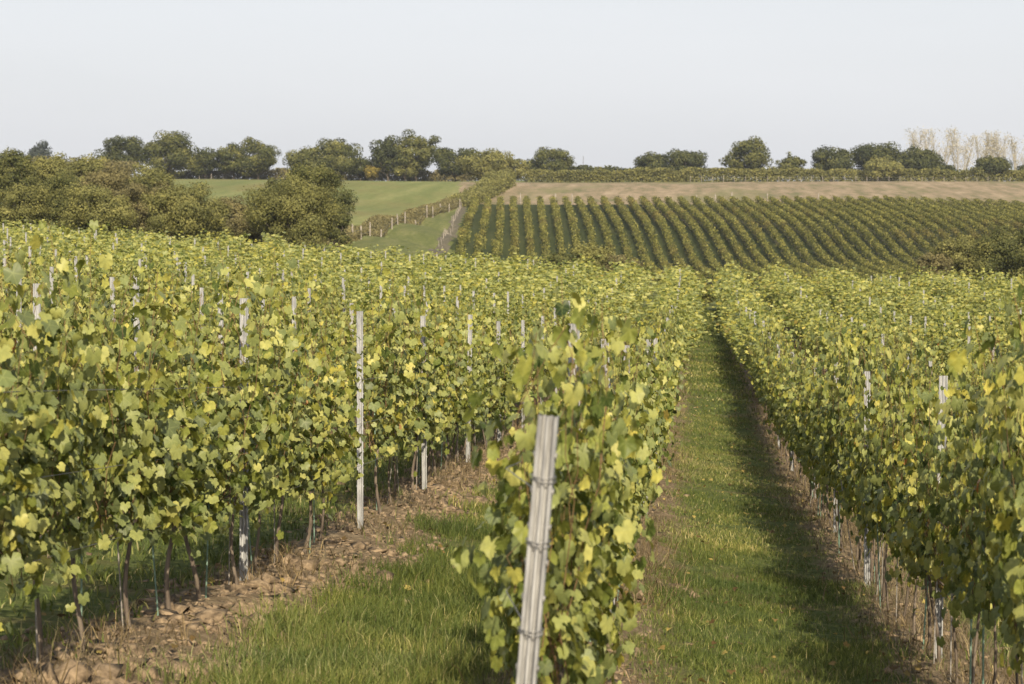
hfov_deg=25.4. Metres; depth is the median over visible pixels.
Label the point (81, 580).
vine stake
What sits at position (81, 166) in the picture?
tree
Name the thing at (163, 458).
trellis wire
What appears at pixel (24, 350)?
grapevine
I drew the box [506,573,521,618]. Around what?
trellis wire
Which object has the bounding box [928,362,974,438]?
grapevine
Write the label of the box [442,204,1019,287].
hillside
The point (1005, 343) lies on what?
grapevine
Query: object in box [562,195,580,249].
vine row
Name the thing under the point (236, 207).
bush
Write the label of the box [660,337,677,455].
grapevine
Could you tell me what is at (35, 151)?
tree
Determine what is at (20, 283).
steel post
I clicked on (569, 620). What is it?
grapevine
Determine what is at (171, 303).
grapevine
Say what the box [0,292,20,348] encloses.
grapevine
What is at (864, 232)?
vine row
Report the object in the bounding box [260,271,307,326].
grapevine
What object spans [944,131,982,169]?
poplar
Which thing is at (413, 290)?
grapevine
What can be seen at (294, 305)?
steel post
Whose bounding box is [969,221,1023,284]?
bush
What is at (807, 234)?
vine row
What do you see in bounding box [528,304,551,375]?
grapevine
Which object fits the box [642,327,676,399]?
grapevine
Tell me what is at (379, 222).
hedge
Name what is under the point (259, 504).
grapevine
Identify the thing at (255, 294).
grapevine
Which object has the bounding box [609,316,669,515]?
grapevine
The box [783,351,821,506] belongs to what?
grapevine
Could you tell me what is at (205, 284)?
grapevine
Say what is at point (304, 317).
grapevine
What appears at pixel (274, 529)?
vine stake
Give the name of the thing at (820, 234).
vine row
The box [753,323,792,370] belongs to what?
grapevine
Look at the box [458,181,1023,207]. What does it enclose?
stubble field
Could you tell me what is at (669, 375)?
grapevine
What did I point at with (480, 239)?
vine row
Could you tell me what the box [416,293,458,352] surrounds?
grapevine
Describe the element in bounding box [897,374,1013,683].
grapevine
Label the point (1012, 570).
grapevine
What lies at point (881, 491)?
grapevine
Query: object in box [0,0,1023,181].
sky
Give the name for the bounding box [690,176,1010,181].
fence
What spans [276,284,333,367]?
grapevine
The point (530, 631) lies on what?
end post
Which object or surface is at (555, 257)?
bush
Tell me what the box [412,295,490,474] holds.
grapevine
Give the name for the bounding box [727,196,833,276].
vine row
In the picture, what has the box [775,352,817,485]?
grapevine
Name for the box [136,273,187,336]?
grapevine
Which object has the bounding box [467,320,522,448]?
grapevine
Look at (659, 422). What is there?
grapevine
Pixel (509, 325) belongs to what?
grapevine
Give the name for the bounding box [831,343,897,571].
grapevine
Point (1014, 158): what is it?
poplar
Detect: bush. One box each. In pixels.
[0,180,56,227]
[16,170,95,232]
[57,179,142,235]
[76,156,135,200]
[112,179,179,239]
[125,160,178,214]
[139,181,219,240]
[186,196,232,241]
[210,195,250,239]
[229,214,263,245]
[238,169,348,252]
[258,177,304,240]
[320,186,359,254]
[545,252,572,270]
[567,240,613,273]
[600,253,643,278]
[699,283,714,304]
[913,252,956,278]
[927,231,1001,282]
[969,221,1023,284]
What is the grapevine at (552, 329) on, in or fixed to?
on the ground at (8, 614)
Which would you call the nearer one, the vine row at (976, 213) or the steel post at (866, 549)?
the steel post at (866, 549)
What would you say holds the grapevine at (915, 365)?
on the ground at (8, 614)
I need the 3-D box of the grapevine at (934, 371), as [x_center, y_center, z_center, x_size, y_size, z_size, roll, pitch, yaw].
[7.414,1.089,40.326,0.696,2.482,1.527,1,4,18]
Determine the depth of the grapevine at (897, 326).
47.00 m
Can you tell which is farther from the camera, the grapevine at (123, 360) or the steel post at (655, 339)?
the steel post at (655, 339)
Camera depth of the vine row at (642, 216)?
355.24 m
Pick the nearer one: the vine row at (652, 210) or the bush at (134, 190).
the bush at (134, 190)
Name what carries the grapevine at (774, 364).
on the ground at (8, 614)
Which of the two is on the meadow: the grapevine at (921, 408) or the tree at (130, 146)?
the tree at (130, 146)
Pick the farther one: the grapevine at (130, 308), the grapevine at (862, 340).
the grapevine at (862, 340)
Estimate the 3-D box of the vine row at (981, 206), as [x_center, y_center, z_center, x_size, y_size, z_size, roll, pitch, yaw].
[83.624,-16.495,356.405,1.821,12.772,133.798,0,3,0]
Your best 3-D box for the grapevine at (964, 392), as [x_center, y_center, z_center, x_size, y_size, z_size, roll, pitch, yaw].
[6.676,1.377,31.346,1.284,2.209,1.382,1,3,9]
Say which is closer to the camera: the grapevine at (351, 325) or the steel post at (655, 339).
the steel post at (655, 339)
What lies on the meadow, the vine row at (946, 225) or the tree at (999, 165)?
the tree at (999, 165)
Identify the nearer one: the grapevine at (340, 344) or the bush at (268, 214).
the grapevine at (340, 344)
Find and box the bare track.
[425,206,467,261]
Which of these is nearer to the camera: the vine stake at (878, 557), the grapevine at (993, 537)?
the grapevine at (993, 537)
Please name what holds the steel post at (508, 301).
on the ground at (8, 614)
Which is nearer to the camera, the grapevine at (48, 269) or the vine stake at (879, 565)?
the vine stake at (879, 565)
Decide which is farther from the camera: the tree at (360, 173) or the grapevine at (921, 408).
the tree at (360, 173)
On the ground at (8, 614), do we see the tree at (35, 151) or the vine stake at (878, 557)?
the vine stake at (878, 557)
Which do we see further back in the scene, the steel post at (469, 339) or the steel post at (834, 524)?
the steel post at (469, 339)
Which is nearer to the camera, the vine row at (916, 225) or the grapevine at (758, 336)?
the grapevine at (758, 336)
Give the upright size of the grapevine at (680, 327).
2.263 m
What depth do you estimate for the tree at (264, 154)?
551.47 m
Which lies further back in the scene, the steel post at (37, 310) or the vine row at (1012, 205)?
the vine row at (1012, 205)
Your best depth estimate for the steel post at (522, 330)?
40.67 m
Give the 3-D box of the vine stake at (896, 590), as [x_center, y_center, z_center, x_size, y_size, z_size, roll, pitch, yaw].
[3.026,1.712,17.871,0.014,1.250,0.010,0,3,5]
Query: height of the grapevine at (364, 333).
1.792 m
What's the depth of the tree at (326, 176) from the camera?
213.73 m
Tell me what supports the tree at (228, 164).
on the meadow
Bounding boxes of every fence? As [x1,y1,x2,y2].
[187,175,283,179]
[352,199,459,239]
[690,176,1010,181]
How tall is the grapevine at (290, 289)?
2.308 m
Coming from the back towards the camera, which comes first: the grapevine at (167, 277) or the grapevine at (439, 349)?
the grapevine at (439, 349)
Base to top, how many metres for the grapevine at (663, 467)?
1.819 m
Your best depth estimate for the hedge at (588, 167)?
597.60 m
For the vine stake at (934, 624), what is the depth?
15.07 m
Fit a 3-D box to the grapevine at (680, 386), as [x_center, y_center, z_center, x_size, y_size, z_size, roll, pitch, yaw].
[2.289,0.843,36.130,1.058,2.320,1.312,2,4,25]
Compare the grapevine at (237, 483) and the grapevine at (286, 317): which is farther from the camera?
the grapevine at (286, 317)
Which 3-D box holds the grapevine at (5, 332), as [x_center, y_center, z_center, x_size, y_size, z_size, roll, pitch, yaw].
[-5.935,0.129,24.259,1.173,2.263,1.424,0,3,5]
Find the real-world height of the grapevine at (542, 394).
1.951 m
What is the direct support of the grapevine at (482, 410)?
on the ground at (8, 614)
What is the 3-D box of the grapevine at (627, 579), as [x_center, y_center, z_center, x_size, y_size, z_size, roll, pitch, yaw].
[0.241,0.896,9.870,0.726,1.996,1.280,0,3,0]
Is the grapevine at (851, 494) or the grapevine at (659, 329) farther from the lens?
the grapevine at (659, 329)
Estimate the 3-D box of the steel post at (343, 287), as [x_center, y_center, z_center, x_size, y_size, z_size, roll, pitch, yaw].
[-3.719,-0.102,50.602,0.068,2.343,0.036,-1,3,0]
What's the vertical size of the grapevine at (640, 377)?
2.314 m
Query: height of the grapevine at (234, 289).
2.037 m
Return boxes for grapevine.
[0,245,110,660]
[0,269,25,319]
[0,279,43,323]
[0,279,81,634]
[0,291,19,369]
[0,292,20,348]
[0,297,41,394]
[0,310,36,556]
[1,296,51,382]
[3,277,60,354]
[5,319,96,448]
[6,309,107,459]
[8,260,50,290]
[11,220,162,648]
[12,264,93,340]
[24,245,78,304]
[26,274,122,445]
[41,251,95,297]
[43,256,89,310]
[46,273,73,304]
[51,267,144,443]
[52,292,241,609]
[55,291,98,335]
[56,293,103,314]
[67,266,203,628]
[69,290,126,323]
[71,262,117,343]
[74,286,140,355]
[80,264,98,299]
[81,265,126,308]
[92,281,142,322]
[100,270,133,303]
[103,262,195,406]
[105,294,142,326]
[108,338,193,419]
[118,263,155,305]
[119,305,190,372]
[126,278,164,329]
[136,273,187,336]
[140,273,206,427]
[142,301,298,599]
[150,266,197,325]
[150,287,320,584]
[152,265,202,311]
[157,294,235,399]
[164,277,210,325]
[169,287,216,341]
[174,287,229,344]
[180,274,206,307]
[184,277,216,315]
[184,285,230,338]
[190,311,231,384]
[197,273,246,302]
[197,293,238,335]
[199,243,323,573]
[202,277,236,302]
[206,287,283,367]
[207,296,299,369]
[211,277,238,314]
[221,264,252,308]
[224,288,264,329]
[225,275,261,330]
[230,300,269,330]
[235,323,332,561]
[242,279,301,320]
[249,294,296,399]
[251,301,293,380]
[252,312,361,552]
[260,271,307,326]
[263,281,371,543]
[270,274,314,323]
[270,292,329,381]
[274,279,318,313]
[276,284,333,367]
[298,265,327,324]
[299,287,323,335]
[300,293,352,388]
[302,285,342,338]
[308,313,356,406]
[310,320,356,401]
[312,313,355,413]
[315,288,345,335]
[316,268,454,514]
[320,287,356,336]
[324,317,377,422]
[326,282,364,340]
[342,304,398,382]
[343,321,372,392]
[345,325,436,504]
[356,290,449,495]
[364,291,471,485]
[365,284,396,345]
[365,317,406,351]
[367,298,433,337]
[386,297,455,489]
[387,294,438,338]
[389,289,441,347]
[409,306,448,348]
[409,332,454,480]
[410,315,491,464]
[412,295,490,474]
[413,315,483,468]
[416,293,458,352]
[426,326,484,460]
[432,297,467,329]
[434,300,459,340]
[441,304,477,341]
[447,306,501,423]
[451,276,662,683]
[457,315,511,445]
[457,350,495,457]
[466,322,516,440]
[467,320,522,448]
[468,320,655,683]
[472,329,525,435]
[473,326,518,440]
[480,308,524,437]
[484,328,654,683]
[489,325,528,426]
[501,302,651,637]
[505,323,535,426]
[506,315,655,584]
[507,332,532,429]
[510,304,550,417]
[515,316,548,397]
[525,367,654,514]
[526,318,552,405]
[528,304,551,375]
[530,324,552,402]
[534,294,559,329]
[536,343,640,602]
[539,344,659,642]
[540,308,559,398]
[545,313,562,399]
[548,301,561,324]
[582,331,671,533]
[584,318,661,529]
[586,339,654,479]
[588,351,643,495]
[597,327,683,461]
[597,377,682,518]
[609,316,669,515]
[611,351,662,512]
[612,341,668,505]
[614,343,679,485]
[620,350,671,436]
[620,467,668,544]
[629,346,679,524]
[630,345,660,462]
[633,325,687,439]
[636,320,686,424]
[637,334,689,451]
[639,312,666,372]
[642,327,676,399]
[642,336,680,452]
[644,321,677,362]
[650,325,683,379]
[652,349,686,459]
[653,302,679,357]
[654,307,688,377]
[655,322,687,395]
[659,316,679,384]
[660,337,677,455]
[664,332,679,398]
[740,321,787,409]
[748,316,781,427]
[749,338,774,430]
[750,317,789,436]
[751,313,781,382]
[751,339,795,456]
[752,320,790,409]
[752,328,781,420]
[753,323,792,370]
[755,351,789,457]
[762,312,788,440]
[763,334,791,402]
[765,322,789,437]
[766,365,803,470]
[767,339,803,439]
[768,333,808,464]
[768,346,805,474]
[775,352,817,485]
[777,323,813,478]
[778,346,813,482]
[778,349,822,500]
[781,355,852,521]
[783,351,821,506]
[786,356,812,496]
[791,352,852,517]
[795,326,849,511]
[795,344,869,527]
[796,352,858,535]
[809,327,878,552]
[818,319,862,536]
[820,344,894,559]
[825,398,906,591]
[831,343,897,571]
[839,351,919,610]
[843,370,895,583]
[844,336,905,600]
[853,372,1007,662]
[858,386,936,634]
[860,314,897,383]
[861,327,900,385]
[863,335,938,621]
[868,317,896,384]
[873,332,912,403]
[880,328,910,402]
[884,321,912,370]
[886,337,916,401]
[886,358,964,647]
[892,345,950,404]
[893,349,913,403]
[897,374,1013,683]
[898,325,941,406]
[902,368,955,423]
[908,312,1023,683]
[909,334,948,423]
[910,353,940,421]
[911,350,949,424]
[923,360,985,448]
[925,371,1006,683]
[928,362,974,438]
[928,371,974,418]
[948,293,1023,665]
[948,346,998,440]
[949,303,1023,664]
[949,364,984,461]
[954,335,998,380]
[956,365,1016,439]
[962,398,1023,673]
[965,356,997,431]
[966,275,1023,683]
[974,336,1005,386]
[984,337,1021,372]
[996,339,1023,454]
[999,335,1023,370]
[1010,329,1023,372]
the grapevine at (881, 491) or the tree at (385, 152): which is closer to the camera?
the grapevine at (881, 491)
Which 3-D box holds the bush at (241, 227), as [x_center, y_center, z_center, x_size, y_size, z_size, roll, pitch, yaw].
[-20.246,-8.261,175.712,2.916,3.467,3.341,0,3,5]
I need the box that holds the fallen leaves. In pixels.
[30,326,997,683]
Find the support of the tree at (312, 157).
on the meadow
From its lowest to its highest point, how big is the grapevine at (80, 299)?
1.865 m
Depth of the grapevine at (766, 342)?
45.46 m
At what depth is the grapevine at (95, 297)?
29.49 m
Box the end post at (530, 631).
[516,414,558,683]
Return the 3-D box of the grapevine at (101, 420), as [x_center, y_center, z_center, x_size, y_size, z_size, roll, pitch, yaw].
[-2.244,0.527,11.777,0.636,2.313,1.347,1,4,10]
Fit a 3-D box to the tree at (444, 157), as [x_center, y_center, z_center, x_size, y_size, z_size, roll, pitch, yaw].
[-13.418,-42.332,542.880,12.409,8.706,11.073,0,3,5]
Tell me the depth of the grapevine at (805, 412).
28.60 m
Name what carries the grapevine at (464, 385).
on the ground at (8, 614)
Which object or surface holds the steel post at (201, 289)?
on the ground at (8, 614)
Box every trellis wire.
[3,360,493,392]
[24,405,510,563]
[41,397,448,477]
[506,461,530,486]
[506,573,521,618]
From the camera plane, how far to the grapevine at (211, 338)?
25.25 m
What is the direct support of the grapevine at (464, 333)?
on the ground at (8, 614)
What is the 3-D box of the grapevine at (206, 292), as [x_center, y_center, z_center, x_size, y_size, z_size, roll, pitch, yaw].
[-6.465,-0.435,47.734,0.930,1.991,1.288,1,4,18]
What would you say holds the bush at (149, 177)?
on the meadow
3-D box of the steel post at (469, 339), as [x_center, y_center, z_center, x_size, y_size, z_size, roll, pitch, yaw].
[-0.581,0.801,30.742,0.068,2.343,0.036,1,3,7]
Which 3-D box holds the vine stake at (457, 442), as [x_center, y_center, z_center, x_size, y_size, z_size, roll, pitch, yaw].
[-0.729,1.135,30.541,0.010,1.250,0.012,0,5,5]
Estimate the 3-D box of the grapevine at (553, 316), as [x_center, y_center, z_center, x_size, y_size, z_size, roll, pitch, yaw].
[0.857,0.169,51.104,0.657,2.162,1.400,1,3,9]
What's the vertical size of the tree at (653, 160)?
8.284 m
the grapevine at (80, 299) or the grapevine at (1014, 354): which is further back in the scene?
the grapevine at (80, 299)
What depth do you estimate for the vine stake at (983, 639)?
12.37 m
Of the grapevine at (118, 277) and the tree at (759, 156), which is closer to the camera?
the grapevine at (118, 277)
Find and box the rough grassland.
[1,208,834,311]
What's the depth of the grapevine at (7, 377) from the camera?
9.52 m
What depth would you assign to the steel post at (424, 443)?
25.76 m
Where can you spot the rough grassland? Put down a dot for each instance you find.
(425, 235)
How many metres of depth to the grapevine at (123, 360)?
21.76 m
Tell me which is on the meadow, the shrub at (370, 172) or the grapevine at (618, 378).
the shrub at (370, 172)
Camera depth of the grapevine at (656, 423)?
22.57 m
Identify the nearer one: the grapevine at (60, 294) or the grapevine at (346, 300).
the grapevine at (60, 294)
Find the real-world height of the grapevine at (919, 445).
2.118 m
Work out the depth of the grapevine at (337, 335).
32.54 m
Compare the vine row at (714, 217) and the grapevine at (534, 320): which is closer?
the grapevine at (534, 320)
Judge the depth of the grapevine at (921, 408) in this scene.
38.47 m
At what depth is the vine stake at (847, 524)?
22.23 m
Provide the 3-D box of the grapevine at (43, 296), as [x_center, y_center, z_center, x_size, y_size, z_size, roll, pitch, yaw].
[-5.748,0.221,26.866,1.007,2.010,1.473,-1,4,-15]
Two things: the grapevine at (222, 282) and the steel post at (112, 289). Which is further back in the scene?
the grapevine at (222, 282)
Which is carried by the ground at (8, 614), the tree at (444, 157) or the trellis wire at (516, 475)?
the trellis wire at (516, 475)
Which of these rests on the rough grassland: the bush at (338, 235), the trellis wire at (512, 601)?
the bush at (338, 235)
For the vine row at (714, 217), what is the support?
on the hillside
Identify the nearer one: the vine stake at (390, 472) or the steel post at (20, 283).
the vine stake at (390, 472)
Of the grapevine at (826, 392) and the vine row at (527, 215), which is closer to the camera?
the grapevine at (826, 392)
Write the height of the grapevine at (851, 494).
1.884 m
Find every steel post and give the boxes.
[16,279,21,372]
[28,246,30,264]
[33,283,40,350]
[49,267,53,303]
[74,256,77,280]
[110,277,115,349]
[133,286,140,395]
[191,274,194,291]
[199,288,203,327]
[217,293,223,386]
[239,298,248,580]
[292,297,296,377]
[307,288,310,334]
[342,285,344,311]
[349,303,353,407]
[356,311,363,528]
[420,316,426,488]
[456,297,458,329]
[466,315,472,461]
[496,321,500,441]
[507,292,508,315]
[521,320,524,427]
[540,316,543,403]
[554,308,557,392]
[567,324,579,429]
[601,339,614,610]
[623,345,630,543]
[643,339,650,513]
[653,338,658,467]
[777,344,779,448]
[790,352,793,470]
[833,362,838,531]
[863,371,870,587]
[934,375,947,657]
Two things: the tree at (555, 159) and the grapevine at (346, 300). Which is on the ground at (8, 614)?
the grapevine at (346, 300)
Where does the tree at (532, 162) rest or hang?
on the meadow
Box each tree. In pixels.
[0,145,41,205]
[25,151,75,194]
[27,140,52,162]
[64,152,110,184]
[93,135,147,171]
[137,129,200,177]
[189,147,221,178]
[213,142,244,178]
[237,136,281,179]
[282,145,333,172]
[283,160,349,247]
[316,137,365,179]
[348,157,369,180]
[366,134,409,180]
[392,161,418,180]
[395,129,441,180]
[430,147,480,181]
[454,147,514,180]
[503,157,530,179]
[525,159,539,179]
[532,146,576,171]
[633,151,673,177]
[665,148,708,180]
[718,135,773,172]
[762,165,777,169]
[773,151,807,172]
[810,145,855,173]
[850,141,900,170]
[863,155,906,180]
[893,144,946,171]
[933,163,956,178]
[971,155,1012,176]
[1015,165,1023,170]
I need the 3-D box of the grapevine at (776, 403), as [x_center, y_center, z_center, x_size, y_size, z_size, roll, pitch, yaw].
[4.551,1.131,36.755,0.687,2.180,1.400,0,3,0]
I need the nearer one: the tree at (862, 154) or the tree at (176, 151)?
the tree at (176, 151)
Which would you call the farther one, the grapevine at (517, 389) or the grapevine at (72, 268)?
the grapevine at (72, 268)
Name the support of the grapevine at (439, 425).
on the ground at (8, 614)
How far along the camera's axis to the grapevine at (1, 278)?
33.24 m
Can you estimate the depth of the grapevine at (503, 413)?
34.93 m
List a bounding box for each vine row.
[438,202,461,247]
[454,196,478,256]
[472,195,491,259]
[490,196,504,261]
[509,196,519,262]
[522,195,537,266]
[536,196,551,262]
[549,196,567,255]
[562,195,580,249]
[574,196,598,261]
[586,195,616,257]
[600,195,643,272]
[614,196,664,280]
[626,195,677,271]
[638,196,705,282]
[651,196,719,283]
[664,196,727,272]
[677,196,759,287]
[691,196,770,279]
[704,195,797,277]
[715,196,812,282]
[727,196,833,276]
[741,196,855,276]
[754,196,872,284]
[768,196,889,282]
[780,195,910,283]
[794,196,916,281]
[806,195,917,271]
[819,195,922,270]
[831,195,977,283]
[844,195,933,253]
[857,196,1005,273]
[872,195,954,242]
[882,195,1002,262]
[894,196,1000,257]
[909,196,995,239]
[921,196,1023,243]
[935,197,1019,233]
[946,197,1023,229]
[962,198,1023,225]
[971,198,1023,223]
[985,198,1023,216]
[998,199,1023,213]
[1012,200,1023,206]
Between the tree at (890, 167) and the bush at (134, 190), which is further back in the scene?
the tree at (890, 167)
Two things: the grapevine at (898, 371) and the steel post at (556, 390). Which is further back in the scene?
the steel post at (556, 390)
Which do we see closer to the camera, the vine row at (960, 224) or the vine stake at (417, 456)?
the vine stake at (417, 456)
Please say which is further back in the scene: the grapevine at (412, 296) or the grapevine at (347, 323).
the grapevine at (412, 296)
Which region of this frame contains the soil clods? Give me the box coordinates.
[0,397,1011,683]
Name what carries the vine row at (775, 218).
on the hillside
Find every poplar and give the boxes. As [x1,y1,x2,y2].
[902,128,939,152]
[916,125,965,164]
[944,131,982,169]
[967,130,1005,166]
[977,129,1014,180]
[1006,135,1023,169]
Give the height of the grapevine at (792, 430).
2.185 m
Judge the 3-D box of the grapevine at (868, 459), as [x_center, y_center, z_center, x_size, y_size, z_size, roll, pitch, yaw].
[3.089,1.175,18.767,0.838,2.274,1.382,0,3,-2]
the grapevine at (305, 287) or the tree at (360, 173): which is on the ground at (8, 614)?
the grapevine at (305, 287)
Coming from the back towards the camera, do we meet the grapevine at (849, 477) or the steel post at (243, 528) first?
the grapevine at (849, 477)
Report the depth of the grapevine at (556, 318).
49.96 m
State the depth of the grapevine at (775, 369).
39.36 m
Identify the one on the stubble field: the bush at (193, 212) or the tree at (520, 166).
the tree at (520, 166)
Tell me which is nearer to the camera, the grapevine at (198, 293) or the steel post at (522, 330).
the grapevine at (198, 293)
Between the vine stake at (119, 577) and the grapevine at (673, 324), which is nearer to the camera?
the vine stake at (119, 577)
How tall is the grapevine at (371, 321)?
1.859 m
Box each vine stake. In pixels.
[33,559,37,663]
[80,416,83,647]
[111,443,123,629]
[145,464,158,615]
[205,423,211,597]
[228,424,231,584]
[248,515,251,571]
[274,476,274,562]
[313,486,314,542]
[374,392,376,509]
[387,405,398,503]
[396,456,398,492]
[416,404,418,489]
[418,446,419,485]
[457,427,457,458]
[837,460,854,572]
[839,450,841,551]
[874,464,880,605]
[876,536,881,600]
[881,534,883,586]
[896,558,897,621]
[922,579,927,647]
[933,540,936,663]
[950,577,951,681]
[969,615,971,683]
[982,512,984,683]
[1021,663,1022,683]
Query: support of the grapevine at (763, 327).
on the ground at (8, 614)
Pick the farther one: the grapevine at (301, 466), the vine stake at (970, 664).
the grapevine at (301, 466)
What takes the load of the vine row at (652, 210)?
on the hillside
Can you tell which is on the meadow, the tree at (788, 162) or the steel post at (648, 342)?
the tree at (788, 162)
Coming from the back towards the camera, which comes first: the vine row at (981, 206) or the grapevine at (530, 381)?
the vine row at (981, 206)
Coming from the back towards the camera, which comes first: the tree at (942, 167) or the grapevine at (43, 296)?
the tree at (942, 167)
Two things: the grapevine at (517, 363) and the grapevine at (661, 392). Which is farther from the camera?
the grapevine at (517, 363)
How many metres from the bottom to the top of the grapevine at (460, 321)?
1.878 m
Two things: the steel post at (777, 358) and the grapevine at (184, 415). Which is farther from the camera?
the steel post at (777, 358)
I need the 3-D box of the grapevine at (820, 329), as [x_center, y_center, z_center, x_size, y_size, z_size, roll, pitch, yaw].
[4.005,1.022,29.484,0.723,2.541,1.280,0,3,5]
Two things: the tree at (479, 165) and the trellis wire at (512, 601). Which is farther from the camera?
the tree at (479, 165)
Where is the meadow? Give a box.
[1,179,804,249]
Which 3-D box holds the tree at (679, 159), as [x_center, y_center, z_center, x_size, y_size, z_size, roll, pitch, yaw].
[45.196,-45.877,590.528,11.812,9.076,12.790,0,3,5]
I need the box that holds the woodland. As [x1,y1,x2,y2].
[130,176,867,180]
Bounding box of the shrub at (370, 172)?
[363,165,381,178]
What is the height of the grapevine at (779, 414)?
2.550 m
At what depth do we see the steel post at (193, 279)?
46.10 m
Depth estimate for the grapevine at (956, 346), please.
50.85 m
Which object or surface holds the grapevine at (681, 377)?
on the ground at (8, 614)
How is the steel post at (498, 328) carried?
on the ground at (8, 614)
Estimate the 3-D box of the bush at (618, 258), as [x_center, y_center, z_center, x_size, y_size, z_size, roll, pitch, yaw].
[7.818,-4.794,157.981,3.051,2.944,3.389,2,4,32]
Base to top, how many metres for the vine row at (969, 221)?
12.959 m
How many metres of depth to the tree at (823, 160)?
577.42 m
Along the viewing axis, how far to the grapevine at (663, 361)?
28.93 m
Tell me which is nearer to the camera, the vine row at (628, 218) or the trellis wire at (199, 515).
the trellis wire at (199, 515)
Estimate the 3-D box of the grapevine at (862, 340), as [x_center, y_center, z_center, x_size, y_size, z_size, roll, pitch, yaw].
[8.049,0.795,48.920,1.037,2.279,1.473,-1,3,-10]
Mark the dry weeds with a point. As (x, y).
(646, 554)
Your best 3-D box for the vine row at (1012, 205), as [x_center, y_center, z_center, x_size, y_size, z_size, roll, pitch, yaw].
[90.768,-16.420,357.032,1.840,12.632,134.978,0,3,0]
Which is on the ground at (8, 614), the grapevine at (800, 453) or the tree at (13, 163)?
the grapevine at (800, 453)
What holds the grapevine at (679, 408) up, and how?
on the ground at (8, 614)
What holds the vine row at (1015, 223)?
on the hillside
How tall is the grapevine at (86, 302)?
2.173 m
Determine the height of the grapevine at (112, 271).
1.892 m
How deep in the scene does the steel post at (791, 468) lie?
37.52 m
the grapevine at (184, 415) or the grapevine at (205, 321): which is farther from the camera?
the grapevine at (205, 321)
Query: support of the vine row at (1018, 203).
on the hillside
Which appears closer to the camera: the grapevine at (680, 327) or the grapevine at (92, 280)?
the grapevine at (92, 280)
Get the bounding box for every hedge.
[4,155,141,183]
[150,167,474,181]
[313,195,461,245]
[449,169,516,206]
[519,166,1023,181]
[569,165,704,180]
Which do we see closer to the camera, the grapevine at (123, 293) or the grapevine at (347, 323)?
the grapevine at (347, 323)
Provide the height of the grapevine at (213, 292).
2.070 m
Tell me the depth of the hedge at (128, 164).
508.34 m
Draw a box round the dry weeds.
[0,378,1023,683]
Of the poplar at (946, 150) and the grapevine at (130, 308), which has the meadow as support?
the poplar at (946, 150)
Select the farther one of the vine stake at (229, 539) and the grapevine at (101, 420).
the vine stake at (229, 539)
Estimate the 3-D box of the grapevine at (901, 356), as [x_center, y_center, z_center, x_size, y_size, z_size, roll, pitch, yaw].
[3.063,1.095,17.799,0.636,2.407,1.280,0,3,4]
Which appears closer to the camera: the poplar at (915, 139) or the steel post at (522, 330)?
the steel post at (522, 330)
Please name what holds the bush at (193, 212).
on the rough grassland
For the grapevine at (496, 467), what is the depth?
8.92 m
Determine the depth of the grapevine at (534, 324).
42.19 m
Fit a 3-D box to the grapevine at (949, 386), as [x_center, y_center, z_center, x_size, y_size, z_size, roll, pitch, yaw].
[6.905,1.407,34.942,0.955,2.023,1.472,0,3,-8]
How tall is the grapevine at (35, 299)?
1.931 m
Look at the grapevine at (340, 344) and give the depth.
34.39 m
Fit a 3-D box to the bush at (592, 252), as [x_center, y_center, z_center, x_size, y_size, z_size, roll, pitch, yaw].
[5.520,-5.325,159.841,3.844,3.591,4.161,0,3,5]
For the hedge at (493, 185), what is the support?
on the meadow
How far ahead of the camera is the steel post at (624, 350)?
21.16 m
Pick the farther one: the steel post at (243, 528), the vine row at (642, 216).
the vine row at (642, 216)
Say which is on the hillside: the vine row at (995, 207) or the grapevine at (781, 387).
the vine row at (995, 207)
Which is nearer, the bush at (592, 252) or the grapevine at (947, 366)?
the grapevine at (947, 366)
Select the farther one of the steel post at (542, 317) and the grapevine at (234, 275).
the grapevine at (234, 275)
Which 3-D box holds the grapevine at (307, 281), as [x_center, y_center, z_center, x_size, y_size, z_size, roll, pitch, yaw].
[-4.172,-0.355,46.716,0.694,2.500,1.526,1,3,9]
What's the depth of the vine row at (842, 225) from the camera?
351.74 m
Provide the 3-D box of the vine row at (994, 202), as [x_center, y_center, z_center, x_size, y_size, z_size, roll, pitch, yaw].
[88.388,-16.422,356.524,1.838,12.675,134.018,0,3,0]
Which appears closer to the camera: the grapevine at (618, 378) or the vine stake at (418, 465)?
the grapevine at (618, 378)
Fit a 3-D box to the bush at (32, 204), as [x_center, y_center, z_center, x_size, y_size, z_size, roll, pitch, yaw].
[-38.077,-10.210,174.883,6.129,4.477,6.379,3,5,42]
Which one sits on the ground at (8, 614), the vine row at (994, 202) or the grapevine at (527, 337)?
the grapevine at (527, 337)
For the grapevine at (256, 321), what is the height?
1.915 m
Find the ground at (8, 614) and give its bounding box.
[0,306,1023,683]
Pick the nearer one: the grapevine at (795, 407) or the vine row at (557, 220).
the grapevine at (795, 407)

